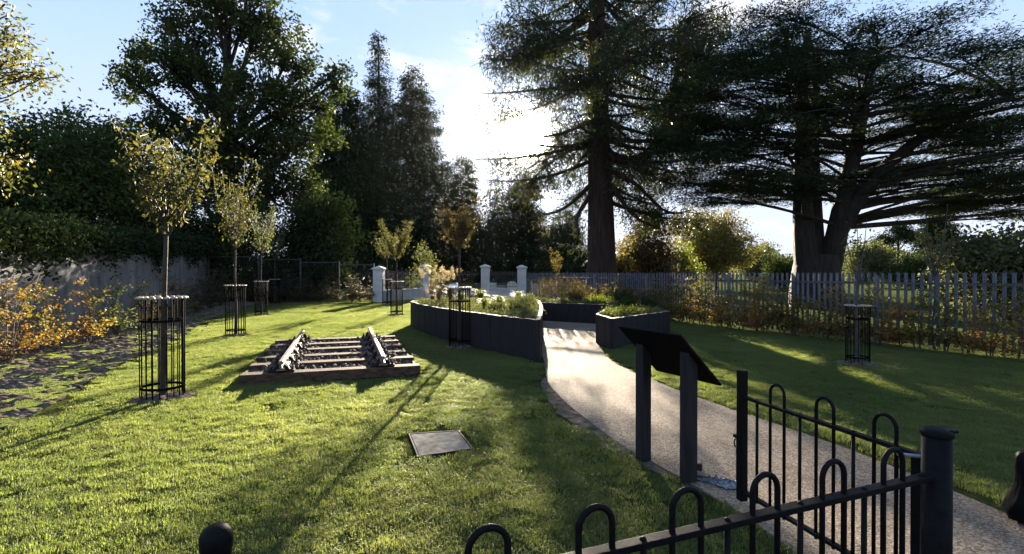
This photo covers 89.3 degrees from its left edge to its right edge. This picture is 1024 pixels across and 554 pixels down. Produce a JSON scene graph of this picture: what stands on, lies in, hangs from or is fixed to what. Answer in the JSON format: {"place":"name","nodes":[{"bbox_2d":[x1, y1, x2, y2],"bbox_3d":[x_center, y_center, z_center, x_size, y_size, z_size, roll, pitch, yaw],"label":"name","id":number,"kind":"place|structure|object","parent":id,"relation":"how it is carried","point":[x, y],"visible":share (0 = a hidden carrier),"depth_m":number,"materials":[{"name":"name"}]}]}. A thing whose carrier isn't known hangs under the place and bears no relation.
{"place":"outdoors","nodes":[
{"label":"outdoors","id":0,"kind":"place"},
{"bbox_2d":[0,299,1023,553],"bbox_3d":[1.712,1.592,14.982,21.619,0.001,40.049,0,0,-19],"label":"lawn ground","id":1,"kind":"structure","parent":0,"point":[53,410],"depth_m":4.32,"materials":[{"name":"plant"}]},
{"bbox_2d":[135,296,187,399],"bbox_3d":[-4.756,0.981,7.054,0.605,1.433,0.601,0,0,0],"label":"tree guard","id":2,"kind":"object","parent":1,"relation":"on","point":[171,319],"visible":0.91,"depth_m":6.97,"materials":[{"name":"metal"}]},
{"bbox_2d":[127,391,196,403],"bbox_3d":[-4.764,1.612,7.053,0.750,0.046,0.744,0,1,31],"label":"mulch ring","id":3,"kind":"object","parent":1,"relation":"on","point":[138,400],"visible":0.73,"depth_m":6.95,"materials":[{"name":"soil"}]},
{"bbox_2d":[110,111,228,394],"bbox_3d":[-4.637,-0.269,7.076,1.431,3.935,1.225,0,0,0],"label":"young tree","id":4,"kind":"object","parent":1,"relation":"on","point":[167,215],"visible":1,"depth_m":7.01,"materials":[{"name":"green plant"}]},
{"bbox_2d":[198,522,233,553],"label":"post","id":5,"kind":"object","parent":1,"relation":"on","point":[216,538],"visible":1,"depth_m":1.42,"materials":[{"name":"metal"}]},
{"bbox_2d":[223,285,246,335],"bbox_3d":[-7.484,0.928,14.028,0.563,1.433,0.559,0,0,-20],"label":"tree guard","id":6,"kind":"object","parent":1,"relation":"on","point":[229,330],"visible":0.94,"depth_m":13.86,"materials":[{"name":"metal"}]},
{"bbox_2d":[208,153,263,333],"bbox_3d":[-7.434,-0.851,13.896,1.367,4.996,1.202,0,0,0],"label":"young tree","id":7,"kind":"object","parent":1,"relation":"on","point":[239,227],"visible":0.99,"depth_m":13.91,"materials":[{"name":"green plant"}]},
{"bbox_2d":[243,201,276,313],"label":"young tree","id":8,"kind":"object","parent":1,"relation":"on","point":[258,240],"visible":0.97,"depth_m":20.90,"materials":[{"name":"green plant"}]},
{"bbox_2d":[262,214,291,303],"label":"young tree","id":9,"kind":"object","parent":1,"relation":"on","point":[276,250],"visible":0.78,"depth_m":27.73,"materials":[{"name":"green plant"}]},
{"bbox_2d":[239,327,419,385],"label":"track panel","id":10,"kind":"structure","parent":1,"relation":"on","point":[282,370],"depth_m":8.69,"materials":[{"name":"metal"}]},
{"bbox_2d":[248,335,410,371],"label":"ballast gravel","id":11,"kind":"structure","parent":1,"relation":"on","point":[296,365],"depth_m":9.72,"materials":[{"name":"gravel"}]},
{"bbox_2d":[376,218,413,313],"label":"young tree","id":12,"kind":"object","parent":1,"relation":"on","point":[401,243],"visible":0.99,"depth_m":20.88,"materials":[{"name":"green plant"}]},
{"bbox_2d":[408,430,472,457],"bbox_3d":[-0.723,1.663,5.196,0.540,0.036,0.715,0,0,-18],"label":"manhole cover","id":13,"kind":"object","parent":1,"relation":"on","point":[434,443],"visible":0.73,"depth_m":5.15,"materials":[{"name":"metal"}]},
{"bbox_2d":[447,287,471,346],"bbox_3d":[-1.208,0.944,11.937,0.559,1.433,0.563,0,0,-30],"label":"tree guard","id":14,"kind":"object","parent":1,"relation":"on","point":[451,339],"visible":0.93,"depth_m":11.84,"materials":[{"name":"metal"}]},
{"bbox_2d":[434,189,495,344],"bbox_3d":[-1.106,-0.170,11.965,1.393,3.664,1.101,0,1,-32],"label":"young tree","id":15,"kind":"object","parent":1,"relation":"on","point":[461,232],"visible":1,"depth_m":11.88,"materials":[{"name":"green plant"}]},
{"bbox_2d":[411,299,542,361],"bbox_3d":[-1.161,1.207,14.238,4.269,0.853,8.709,0,0,0],"label":"raised planter","id":16,"kind":"object","parent":1,"relation":"on","point":[520,337],"visible":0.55,"depth_m":11.29,"materials":[{"name":"wood"}]},
{"bbox_2d":[419,264,448,299],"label":"grass clump","id":17,"kind":"object","parent":16,"relation":"on","point":[431,292],"visible":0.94,"depth_m":16.53,"materials":[{"name":"beige plant"}]},
{"bbox_2d":[412,295,663,318],"bbox_3d":[1.109,0.825,15.921,8.241,0.524,8.187,0,1,-37],"label":"ground cover","id":18,"kind":"object","parent":16,"relation":"in","point":[441,302],"visible":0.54,"depth_m":14.03,"materials":[{"name":"green plant"}]},
{"bbox_2d":[541,301,636,323],"bbox_3d":[2.316,1.247,18.872,5.038,0.703,2.174,0,1,34],"label":"raised planter","id":19,"kind":"object","parent":1,"relation":"on","point":[573,312],"visible":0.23,"depth_m":17.81,"materials":[{"name":"wood"}]},
{"bbox_2d":[541,377,677,481],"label":"bare soil","id":20,"kind":"structure","parent":1,"relation":"on","point":[570,414],"depth_m":5.88,"materials":[{"name":"soil"}]},
{"bbox_2d":[596,309,669,349],"bbox_3d":[2.937,1.260,13.861,1.554,0.751,4.962,0,1,33],"label":"raised planter","id":21,"kind":"object","parent":1,"relation":"on","point":[610,334],"visible":0.58,"depth_m":12.21,"materials":[{"name":"wood"}]},
{"bbox_2d":[619,326,721,485],"bbox_3d":[1.340,1.155,4.473,0.465,1.423,0.750,0,0,-27],"label":"information lectern","id":22,"kind":"object","parent":1,"relation":"on","point":[671,353],"visible":0.76,"depth_m":4.32,"materials":[{"name":"metal"}]},
{"bbox_2d":[685,273,721,324],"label":"beech shrub","id":23,"kind":"object","parent":1,"relation":"on","point":[700,303],"visible":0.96,"depth_m":16.77,"materials":[{"name":"brown plant"}]},
{"bbox_2d":[711,286,744,328],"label":"beech shrub","id":24,"kind":"object","parent":1,"relation":"on","point":[725,319],"visible":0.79,"depth_m":15.73,"materials":[{"name":"brown plant"}]},
{"bbox_2d":[719,281,769,329],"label":"beech shrub","id":25,"kind":"object","parent":1,"relation":"on","point":[734,315],"visible":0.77,"depth_m":15.34,"materials":[{"name":"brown plant"}]},
{"bbox_2d":[738,276,790,332],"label":"beech shrub","id":26,"kind":"object","parent":1,"relation":"on","point":[760,317],"visible":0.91,"depth_m":14.53,"materials":[{"name":"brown plant"}]},
{"bbox_2d":[526,271,1023,353],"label":"palisade fence","id":27,"kind":"object","parent":1,"relation":"on","point":[974,284],"visible":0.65,"depth_m":13.36,"materials":[{"name":"wood"}]},
{"bbox_2d":[844,304,871,363],"bbox_3d":[6.484,1.094,9.723,0.450,1.146,0.447,0,1,40],"label":"tree guard","id":28,"kind":"object","parent":1,"relation":"on","point":[862,318],"visible":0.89,"depth_m":9.67,"materials":[{"name":"metal"}]},
{"bbox_2d":[839,219,887,360],"bbox_3d":[6.526,0.271,9.704,0.682,2.817,0.641,0,0,0],"label":"young tree","id":29,"kind":"object","parent":1,"relation":"on","point":[858,277],"visible":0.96,"depth_m":9.71,"materials":[{"name":"green plant"}]},
{"bbox_2d":[883,286,940,348],"bbox_3d":[9.108,0.892,11.549,1.123,1.451,1.001,0,0,1],"label":"beech shrub","id":30,"kind":"object","parent":1,"relation":"on","point":[908,329],"visible":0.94,"depth_m":11.52,"materials":[{"name":"green plant"}]},
{"bbox_2d":[919,425,958,553],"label":"gate post","id":31,"kind":"object","parent":1,"relation":"on","point":[936,512],"visible":1,"depth_m":2.17,"materials":[{"name":"metal"}]},
{"bbox_2d":[358,447,933,553],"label":"bow top railing","id":32,"kind":"object","parent":31,"relation":"attached to","point":[702,528],"visible":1,"depth_m":1.84,"materials":[{"name":"metal"}]},
{"bbox_2d":[733,370,920,553],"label":"open gate","id":33,"kind":"structure","parent":31,"relation":"attached to","point":[740,436],"depth_m":3.02,"materials":[{"name":"metal"}]},
{"bbox_2d":[935,296,1005,353],"bbox_3d":[9.571,1.007,10.883,1.053,1.229,0.856,0,0,30],"label":"beech shrub","id":34,"kind":"object","parent":1,"relation":"on","point":[954,338],"visible":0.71,"depth_m":10.86,"materials":[{"name":"brown plant"}]},
{"bbox_2d":[957,283,1022,357],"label":"beech shrub","id":35,"kind":"object","parent":1,"relation":"on","point":[982,338],"visible":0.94,"depth_m":10.44,"materials":[{"name":"brown plant"}]},
{"bbox_2d":[985,286,1023,358],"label":"beech shrub","id":36,"kind":"object","parent":1,"relation":"on","point":[1017,319],"visible":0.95,"depth_m":10.17,"materials":[{"name":"brown plant"}]},
{"bbox_2d":[1001,449,1023,522],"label":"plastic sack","id":37,"kind":"object","parent":1,"relation":"on","point":[1012,504],"visible":1,"depth_m":3.50,"materials":[{"name":"plastic"}]},
{"bbox_2d":[0,0,1023,273],"label":"sky","id":38,"kind":"structure","parent":0,"point":[83,35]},
{"bbox_2d":[1,274,1023,433],"bbox_3d":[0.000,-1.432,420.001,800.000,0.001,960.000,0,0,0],"label":"ground","id":39,"kind":"structure","parent":0,"point":[925,346],"depth_m":22.08,"materials":[{"name":"soil"}]},
{"bbox_2d":[0,101,96,219],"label":"evergreen tree","id":40,"kind":"object","parent":39,"relation":"on","point":[17,142],"visible":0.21,"depth_m":22.82,"materials":[{"name":"green plant"}]},
{"bbox_2d":[1,96,150,226],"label":"evergreen tree","id":41,"kind":"object","parent":39,"relation":"on","point":[97,176],"visible":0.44,"depth_m":23.65,"materials":[{"name":"green plant"}]},
{"bbox_2d":[0,239,207,343],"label":"boundary wall","id":42,"kind":"structure","parent":39,"relation":"on","point":[91,271],"depth_m":16.60,"materials":[{"name":"concrete"}]},
{"bbox_2d":[0,203,219,292],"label":"ivy","id":43,"kind":"object","parent":42,"relation":"on","point":[21,233],"visible":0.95,"depth_m":15.76,"materials":[{"name":"green plant"}]},
{"bbox_2d":[35,105,188,233],"bbox_3d":[-20.580,-3.547,27.317,6.553,10.087,7.771,0,0,0],"label":"evergreen tree","id":44,"kind":"object","parent":39,"relation":"on","point":[140,219],"visible":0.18,"depth_m":26.71,"materials":[{"name":"green plant"}]},
{"bbox_2d":[0,301,262,432],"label":"soil border","id":45,"kind":"object","parent":39,"relation":"on","point":[44,365],"visible":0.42,"depth_m":9.99,"materials":[{"name":"soil"}]},
{"bbox_2d":[0,276,79,362],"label":"beech shrub","id":46,"kind":"object","parent":45,"relation":"on","point":[5,301],"visible":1,"depth_m":9.74,"materials":[{"name":"orange plant"}]},
{"bbox_2d":[0,0,80,204],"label":"broadleaf tree","id":47,"kind":"object","parent":45,"relation":"on","point":[15,76],"visible":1,"depth_m":8.57,"materials":[{"name":"green plant"}]},
{"bbox_2d":[0,282,88,349],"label":"beech shrub","id":48,"kind":"object","parent":45,"relation":"on","point":[44,316],"visible":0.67,"depth_m":10.99,"materials":[{"name":"orange plant"}]},
{"bbox_2d":[64,279,117,341],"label":"beech shrub","id":49,"kind":"object","parent":45,"relation":"on","point":[88,332],"visible":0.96,"depth_m":12.56,"materials":[{"name":"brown plant"}]},
{"bbox_2d":[94,279,140,334],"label":"beech shrub","id":50,"kind":"object","parent":45,"relation":"on","point":[116,311],"visible":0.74,"depth_m":14.12,"materials":[{"name":"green plant"}]},
{"bbox_2d":[123,274,167,326],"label":"beech shrub","id":51,"kind":"object","parent":45,"relation":"on","point":[143,302],"visible":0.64,"depth_m":16.00,"materials":[{"name":"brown plant"}]},
{"bbox_2d":[169,276,197,314],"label":"beech shrub","id":52,"kind":"object","parent":45,"relation":"on","point":[190,304],"visible":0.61,"depth_m":19.80,"materials":[{"name":"green plant"}]},
{"bbox_2d":[185,272,211,311],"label":"beech shrub","id":53,"kind":"object","parent":45,"relation":"on","point":[196,308],"visible":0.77,"depth_m":21.80,"materials":[{"name":"green plant"}]},
{"bbox_2d":[196,268,224,308],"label":"beech shrub","id":54,"kind":"object","parent":45,"relation":"on","point":[210,302],"visible":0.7,"depth_m":23.97,"materials":[{"name":"green plant"}]},
{"bbox_2d":[208,256,374,301],"bbox_3d":[-12.975,0.157,30.414,9.931,2.830,0.096,0,0,2],"label":"wire fence","id":55,"kind":"object","parent":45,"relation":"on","point":[339,264],"visible":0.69,"depth_m":30.44,"materials":[{"name":"metal"}]},
{"bbox_2d":[125,150,218,292],"bbox_3d":[-20.568,-3.082,30.332,6.987,9.112,7.078,0,0,0],"label":"evergreen tree","id":56,"kind":"object","parent":39,"relation":"on","point":[182,228],"visible":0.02,"depth_m":30.04,"materials":[{"name":"green plant"}]},
{"bbox_2d":[182,199,243,295],"bbox_3d":[-20.517,-1.353,33.666,7.582,7.280,6.237,0,0,0],"label":"evergreen bush","id":57,"kind":"object","parent":39,"relation":"on","point":[193,215],"visible":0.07,"depth_m":32.60,"materials":[{"name":"green plant"}]},
{"bbox_2d":[98,0,357,286],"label":"oak tree","id":58,"kind":"object","parent":39,"relation":"on","point":[186,66],"visible":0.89,"depth_m":33.94,"materials":[{"name":"green plant"}]},
{"bbox_2d":[184,188,291,300],"bbox_3d":[-17.351,-1.503,33.586,6.878,8.070,6.898,0,0,0],"label":"evergreen bush","id":59,"kind":"object","parent":39,"relation":"on","point":[249,249],"visible":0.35,"depth_m":32.22,"materials":[{"name":"green plant"}]},
{"bbox_2d":[236,202,365,301],"bbox_3d":[-14.199,-1.287,34.493,8.400,7.476,7.731,0,0,0],"label":"evergreen bush","id":60,"kind":"object","parent":39,"relation":"on","point":[295,246],"visible":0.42,"depth_m":32.44,"materials":[{"name":"green plant"}]},
{"bbox_2d":[284,184,374,299],"bbox_3d":[-11.546,-2.081,32.732,5.616,7.082,4.837,0,0,0],"label":"evergreen bush","id":61,"kind":"object","parent":39,"relation":"on","point":[328,250],"visible":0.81,"depth_m":32.15,"materials":[{"name":"green plant"}]},
{"bbox_2d":[280,173,394,287],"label":"evergreen bush","id":62,"kind":"object","parent":39,"relation":"on","point":[361,270],"visible":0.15,"depth_m":61.12,"materials":[{"name":"green plant"}]},
{"bbox_2d":[279,86,401,281],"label":"cypress tree","id":63,"kind":"object","parent":39,"relation":"on","point":[356,163],"visible":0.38,"depth_m":64.15,"materials":[{"name":"green plant"}]},
{"bbox_2d":[371,266,385,301],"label":"gate pillar","id":64,"kind":"structure","parent":39,"relation":"on","point":[378,274],"depth_m":29.73,"materials":[{"name":"stone"}]},
{"bbox_2d":[359,31,422,258],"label":"spire conifer","id":65,"kind":"object","parent":39,"relation":"on","point":[387,149],"visible":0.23,"depth_m":80.83,"materials":[{"name":"green plant"}]},
{"bbox_2d":[365,182,431,284],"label":"evergreen bush","id":66,"kind":"object","parent":39,"relation":"on","point":[402,208],"visible":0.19,"depth_m":76.27,"materials":[{"name":"green plant"}]},
{"bbox_2d":[385,288,425,300],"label":"wall","id":67,"kind":"structure","parent":39,"relation":"on","point":[413,293],"depth_m":32.84,"materials":[{"name":"stone"}]},
{"bbox_2d":[408,240,442,288],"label":"pale shrub","id":68,"kind":"object","parent":39,"relation":"on","point":[417,284],"visible":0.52,"depth_m":37.37,"materials":[{"name":"green plant"}]},
{"bbox_2d":[385,63,474,280],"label":"cypress tree","id":69,"kind":"object","parent":39,"relation":"on","point":[420,148],"visible":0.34,"depth_m":89.27,"materials":[{"name":"green plant"}]},
{"bbox_2d":[399,197,467,283],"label":"evergreen bush","id":70,"kind":"object","parent":39,"relation":"on","point":[438,247],"visible":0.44,"depth_m":81.25,"materials":[{"name":"green plant"}]},
{"bbox_2d":[426,158,471,281],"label":"cypress tree","id":71,"kind":"object","parent":39,"relation":"on","point":[455,186],"visible":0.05,"depth_m":102.79,"materials":[{"name":"green plant"}]},
{"bbox_2d":[354,271,552,292],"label":"cemetery railing","id":72,"kind":"object","parent":39,"relation":"on","point":[469,274],"visible":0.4,"depth_m":43.99,"materials":[{"name":"metal"}]},
{"bbox_2d":[446,154,490,280],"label":"cypress tree","id":73,"kind":"object","parent":39,"relation":"on","point":[468,185],"visible":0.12,"depth_m":116.09,"materials":[{"name":"green plant"}]},
{"bbox_2d":[455,226,514,282],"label":"distant conifer","id":74,"kind":"object","parent":39,"relation":"on","point":[486,249],"visible":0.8,"depth_m":90.29,"materials":[{"name":"green plant"}]},
{"bbox_2d":[480,264,490,298],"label":"gate pillar","id":75,"kind":"structure","parent":39,"relation":"on","point":[485,276],"depth_m":34.72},
{"bbox_2d":[482,186,511,280],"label":"distant conifer","id":76,"kind":"object","parent":39,"relation":"on","point":[491,203],"visible":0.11,"depth_m":123.89,"materials":[{"name":"green plant"}]},
{"bbox_2d":[487,288,516,298],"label":"wall","id":77,"kind":"structure","parent":39,"relation":"on","point":[505,292],"depth_m":33.79,"materials":[{"name":"stone"}]},
{"bbox_2d":[516,265,526,295],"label":"gate pillar","id":78,"kind":"structure","parent":39,"relation":"on","point":[521,277],"depth_m":32.52,"materials":[{"name":"stone"}]},
{"bbox_2d":[490,164,557,280],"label":"distant conifer","id":79,"kind":"object","parent":39,"relation":"on","point":[520,242],"visible":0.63,"depth_m":96.81,"materials":[{"name":"green plant"}]},
{"bbox_2d":[529,207,586,286],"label":"distant conifer","id":80,"kind":"object","parent":39,"relation":"on","point":[555,241],"visible":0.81,"depth_m":64.39,"materials":[{"name":"green plant"}]},
{"bbox_2d":[467,0,777,297],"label":"giant redwood","id":81,"kind":"object","parent":39,"relation":"on","point":[614,59],"visible":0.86,"depth_m":30.34,"materials":[{"name":"green plant"}]},
{"bbox_2d":[615,234,650,290],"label":"tree","id":82,"kind":"object","parent":39,"relation":"on","point":[623,264],"visible":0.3,"depth_m":36.52,"materials":[{"name":"green plant"}]},
{"bbox_2d":[616,219,697,296],"bbox_3d":[10.150,-1.470,39.060,6.838,7.642,6.913,0,0,-16],"label":"bronze conifer","id":83,"kind":"object","parent":39,"relation":"on","point":[660,259],"visible":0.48,"depth_m":37.70,"materials":[{"name":"green plant"}]},
{"bbox_2d":[440,241,919,280],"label":"distant woodland","id":84,"kind":"object","parent":39,"relation":"on","point":[902,251],"visible":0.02,"depth_m":111.26,"materials":[{"name":"green plant"}]},
{"bbox_2d":[665,281,695,321],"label":"beech shrub","id":85,"kind":"object","parent":39,"relation":"on","point":[685,301],"visible":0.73,"depth_m":17.83,"materials":[{"name":"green plant"}]},
{"bbox_2d":[669,276,709,322],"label":"beech shrub","id":86,"kind":"object","parent":39,"relation":"on","point":[684,307],"visible":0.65,"depth_m":17.52,"materials":[{"name":"brown plant"}]},
{"bbox_2d":[667,238,711,289],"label":"tree","id":87,"kind":"object","parent":39,"relation":"on","point":[685,258],"visible":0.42,"depth_m":41.56,"materials":[{"name":"green plant"}]},
{"bbox_2d":[666,205,768,289],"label":"cemetery tree","id":88,"kind":"object","parent":39,"relation":"on","point":[721,251],"visible":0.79,"depth_m":49.92,"materials":[{"name":"green plant"}]},
{"bbox_2d":[736,276,775,330],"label":"beech shrub","id":89,"kind":"object","parent":39,"relation":"on","point":[751,308],"visible":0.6,"depth_m":14.96,"materials":[{"name":"brown plant"}]},
{"bbox_2d":[731,239,787,288],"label":"cemetery tree","id":90,"kind":"object","parent":39,"relation":"on","point":[756,269],"visible":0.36,"depth_m":54.92,"materials":[{"name":"green plant"}]},
{"bbox_2d":[752,253,793,288],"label":"cemetery tree","id":91,"kind":"object","parent":39,"relation":"on","point":[780,265],"visible":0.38,"depth_m":47.66,"materials":[{"name":"green plant"}]},
{"bbox_2d":[762,278,804,333],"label":"beech shrub","id":92,"kind":"object","parent":39,"relation":"on","point":[787,305],"visible":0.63,"depth_m":14.40,"materials":[{"name":"brown plant"}]},
{"bbox_2d":[774,291,809,335],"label":"beech shrub","id":93,"kind":"object","parent":39,"relation":"on","point":[788,323],"visible":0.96,"depth_m":14.00,"materials":[{"name":"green plant"}]},
{"bbox_2d":[793,295,829,337],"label":"beech shrub","id":94,"kind":"object","parent":39,"relation":"on","point":[811,330],"visible":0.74,"depth_m":13.65,"materials":[{"name":"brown plant"}]},
{"bbox_2d":[607,0,1023,308],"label":"cedar tree","id":95,"kind":"object","parent":39,"relation":"on","point":[961,132],"visible":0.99,"depth_m":23.00,"materials":[{"name":"green plant"}]},
{"bbox_2d":[800,286,851,338],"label":"beech shrub","id":96,"kind":"object","parent":39,"relation":"on","point":[812,315],"visible":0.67,"depth_m":13.27,"materials":[{"name":"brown plant"}]},
{"bbox_2d":[812,280,860,340],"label":"beech shrub","id":97,"kind":"object","parent":39,"relation":"on","point":[830,326],"visible":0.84,"depth_m":12.91,"materials":[{"name":"brown plant"}]},
{"bbox_2d":[841,238,911,287],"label":"cemetery tree","id":98,"kind":"object","parent":39,"relation":"on","point":[878,254],"visible":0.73,"depth_m":58.98,"materials":[{"name":"green plant"}]},
{"bbox_2d":[849,286,904,344],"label":"beech shrub","id":99,"kind":"object","parent":39,"relation":"on","point":[880,337],"visible":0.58,"depth_m":12.11,"materials":[{"name":"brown plant"}]},
{"bbox_2d":[868,219,922,261],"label":"flat topped pine","id":100,"kind":"object","parent":39,"relation":"on","point":[903,234],"visible":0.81,"depth_m":93.98,"materials":[{"name":"green plant"}]},
{"bbox_2d":[875,298,922,346],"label":"beech shrub","id":101,"kind":"object","parent":39,"relation":"on","point":[892,340],"visible":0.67,"depth_m":11.82,"materials":[{"name":"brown plant"}]},
{"bbox_2d":[878,245,948,288],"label":"cemetery tree","id":102,"kind":"object","parent":39,"relation":"on","point":[918,266],"visible":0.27,"depth_m":55.67,"materials":[{"name":"green plant"}]},
{"bbox_2d":[903,214,969,262],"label":"distant conifer","id":103,"kind":"object","parent":39,"relation":"on","point":[931,227],"visible":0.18,"depth_m":82.91,"materials":[{"name":"green plant"}]},
{"bbox_2d":[913,205,959,349],"bbox_3d":[9.270,0.036,11.332,0.812,3.266,0.844,0,0,17],"label":"young tree","id":104,"kind":"object","parent":39,"relation":"on","point":[933,270],"visible":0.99,"depth_m":11.39,"materials":[{"name":"green plant"}]},
{"bbox_2d":[914,292,973,350],"bbox_3d":[9.399,0.973,11.221,0.852,1.290,0.963,0,1,-31],"label":"beech shrub","id":105,"kind":"object","parent":39,"relation":"on","point":[942,340],"visible":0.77,"depth_m":11.15,"materials":[{"name":"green plant"}]},
{"bbox_2d":[901,214,1023,322],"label":"cemetery tree","id":106,"kind":"object","parent":39,"relation":"on","point":[989,254],"visible":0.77,"depth_m":18.60,"materials":[{"name":"green plant"}]},
{"bbox_2d":[542,321,1023,553],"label":"path","id":107,"kind":"structure","parent":0,"point":[588,380],"depth_m":4.91,"materials":[{"name":"stone"}]},
{"bbox_2d":[697,474,748,488],"bbox_3d":[1.673,1.617,4.157,0.429,0.070,0.215,0,1,34],"label":"plastic sheet","id":108,"kind":"object","parent":107,"relation":"on","point":[726,483],"visible":0.72,"depth_m":4.14,"materials":[{"name":"plastic"}]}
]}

